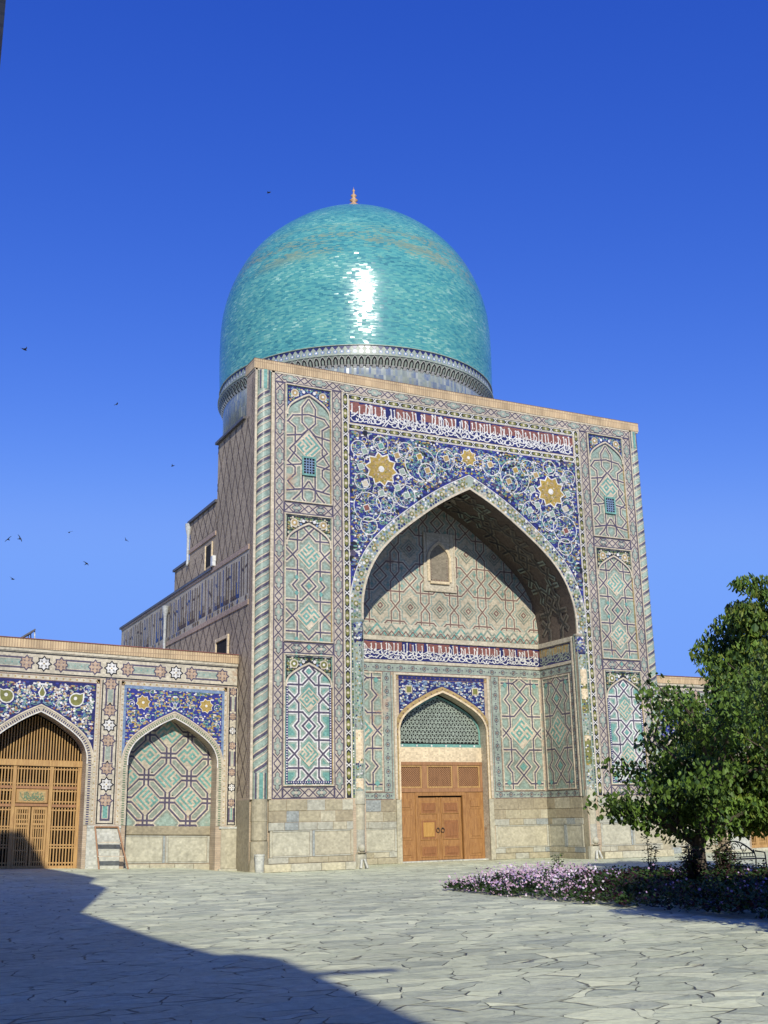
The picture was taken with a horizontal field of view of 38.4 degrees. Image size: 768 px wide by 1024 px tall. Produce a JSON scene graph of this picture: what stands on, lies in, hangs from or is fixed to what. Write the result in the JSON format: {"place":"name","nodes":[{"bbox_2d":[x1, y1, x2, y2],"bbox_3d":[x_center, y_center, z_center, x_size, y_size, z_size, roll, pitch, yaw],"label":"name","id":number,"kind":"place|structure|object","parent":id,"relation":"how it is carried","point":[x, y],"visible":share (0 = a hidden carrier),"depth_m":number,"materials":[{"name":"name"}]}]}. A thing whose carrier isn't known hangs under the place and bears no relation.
{"place":"outdoors","nodes":[
{"label":"outdoors","id":0,"kind":"place"},
{"bbox_2d":[0,850,767,1023],"bbox_3d":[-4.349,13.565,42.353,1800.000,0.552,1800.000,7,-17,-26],"label":"ground","id":1,"kind":"structure","parent":0,"point":[410,943],"depth_m":16.65,"materials":[{"name":"grey stone"}]},
{"bbox_2d":[0,0,5,61],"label":"courtyard building","id":2,"kind":"structure","parent":1,"relation":"on","point":[2,8],"depth_m":5.53,"materials":[{"name":"brick"}]},
{"bbox_2d":[94,826,128,868],"bbox_3d":[-10.133,12.504,41.001,1.251,1.605,0.578,7,-17,-26],"label":"stepladder","id":3,"kind":"object","parent":1,"relation":"on","point":[121,842],"visible":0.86,"depth_m":41.01,"materials":[{"name":"brown wood"}]},
{"bbox_2d":[0,636,238,870],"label":"arcade","id":4,"kind":"object","parent":1,"relation":"on","point":[137,745],"visible":0.99,"depth_m":42.56,"materials":[{"name":"tile"}]},
{"bbox_2d":[11,807,30,865],"bbox_3d":[-13.444,12.057,40.776,0.570,2.236,0.070,7,-17,-26],"label":"door leaf","id":5,"kind":"structure","parent":4,"relation":"in","point":[16,825],"depth_m":40.77,"materials":[{"name":"brown wood"}]},
{"bbox_2d":[22,629,35,637],"bbox_3d":[-14.095,4.994,42.985,0.884,0.772,1.100,7,-17,-26],"label":"solar panel","id":6,"kind":"object","parent":4,"relation":"on","point":[28,633],"visible":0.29,"depth_m":42.72,"materials":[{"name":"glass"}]},
{"bbox_2d":[28,807,46,865],"bbox_3d":[-12.898,12.136,41.035,0.570,2.236,0.070,7,-17,-26],"label":"door leaf","id":7,"kind":"structure","parent":4,"relation":"in","point":[43,822],"depth_m":41.03,"materials":[{"name":"brown wood"}]},
{"bbox_2d":[254,854,264,872],"bbox_3d":[-4.720,13.326,41.743,0.410,0.680,0.410,7,-17,-26],"label":"bin","id":8,"kind":"object","parent":1,"relation":"on","point":[259,863],"visible":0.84,"depth_m":41.61,"materials":[{"name":"stone"}]},
{"bbox_2d":[119,187,673,872],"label":"mosque","id":9,"kind":"structure","parent":1,"relation":"on","point":[411,581],"depth_m":51.27,"materials":[{"name":"tile"}]},
{"bbox_2d":[418,797,440,860],"bbox_3d":[2.023,14.297,49.775,1.153,2.730,0.190,7,-17,-26],"label":"door leaf","id":10,"kind":"structure","parent":9,"relation":"in","point":[428,807],"depth_m":49.76,"materials":[{"name":"brown wood"}]},
{"bbox_2d":[422,532,456,593],"bbox_3d":[2.661,2.418,52.738,1.790,2.880,0.150,7,-17,-26],"label":"arched window","id":11,"kind":"structure","parent":9,"relation":"in","point":[439,567],"depth_m":52.75,"materials":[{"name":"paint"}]},
{"bbox_2d":[439,797,462,859],"bbox_3d":[3.059,14.416,50.275,1.153,2.730,0.190,7,-17,-26],"label":"door leaf","id":12,"kind":"structure","parent":9,"relation":"in","point":[451,847],"depth_m":50.25,"materials":[{"name":"brown wood"}]},
{"bbox_2d":[550,853,563,870],"bbox_3d":[4.976,10.225,31.554,0.422,0.878,0.456,-15,-21,40],"label":"rose bush","id":13,"kind":"object","parent":1,"relation":"on","point":[554,863],"visible":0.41,"depth_m":31.58,"materials":[{"name":"green plant"}]},
{"bbox_2d":[439,859,767,919],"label":"flower bed","id":14,"kind":"object","parent":1,"relation":"on","point":[740,889],"visible":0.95,"depth_m":25.72,"materials":[{"name":"purple plant"}]},
{"bbox_2d":[583,572,767,873],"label":"tree","id":15,"kind":"object","parent":14,"relation":"in","point":[721,791],"visible":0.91,"depth_m":29.40,"materials":[{"name":"green plant"}]},
{"bbox_2d":[641,836,659,867],"bbox_3d":[8.009,10.322,33.019,0.431,1.364,0.902,3,-16,-16],"label":"rose bush","id":16,"kind":"object","parent":1,"relation":"on","point":[651,848],"visible":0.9,"depth_m":33.03,"materials":[{"name":"green plant"}]},
{"bbox_2d":[678,840,710,885],"bbox_3d":[7.250,8.300,25.560,0.764,1.306,0.791,-7,-17,21],"label":"rose bush","id":17,"kind":"object","parent":1,"relation":"on","point":[693,872],"visible":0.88,"depth_m":25.57,"materials":[{"name":"green plant"}]},
{"bbox_2d":[657,675,767,853],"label":"arcade","id":18,"kind":"object","parent":1,"relation":"on","point":[758,844],"visible":0.03,"depth_m":55.10,"materials":[{"name":"brick"}]},
{"bbox_2d":[758,829,766,844],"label":"door leaf","id":19,"kind":"structure","parent":18,"relation":"in","point":[761,841],"depth_m":56.27,"materials":[{"name":"brown wood"}]},
{"bbox_2d":[708,839,741,876],"bbox_3d":[8.930,9.169,28.807,0.838,1.305,0.842,-12,-19,33],"label":"rose bush","id":20,"kind":"object","parent":1,"relation":"on","point":[722,857],"visible":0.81,"depth_m":28.79,"materials":[{"name":"green plant"}]},
{"bbox_2d":[714,841,766,866],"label":"bench","id":21,"kind":"object","parent":1,"relation":"on","point":[746,853],"visible":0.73,"depth_m":36.30,"materials":[{"name":"metal"}]},
{"bbox_2d":[739,604,767,776],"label":"tree","id":22,"kind":"object","parent":1,"relation":"on","point":[762,698],"visible":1,"depth_m":17.56,"materials":[{"name":"green plant"}]},
{"bbox_2d":[0,0,767,677],"label":"sky","id":23,"kind":"structure","parent":0,"point":[597,170],"materials":[{"name":"blue"}]}
]}

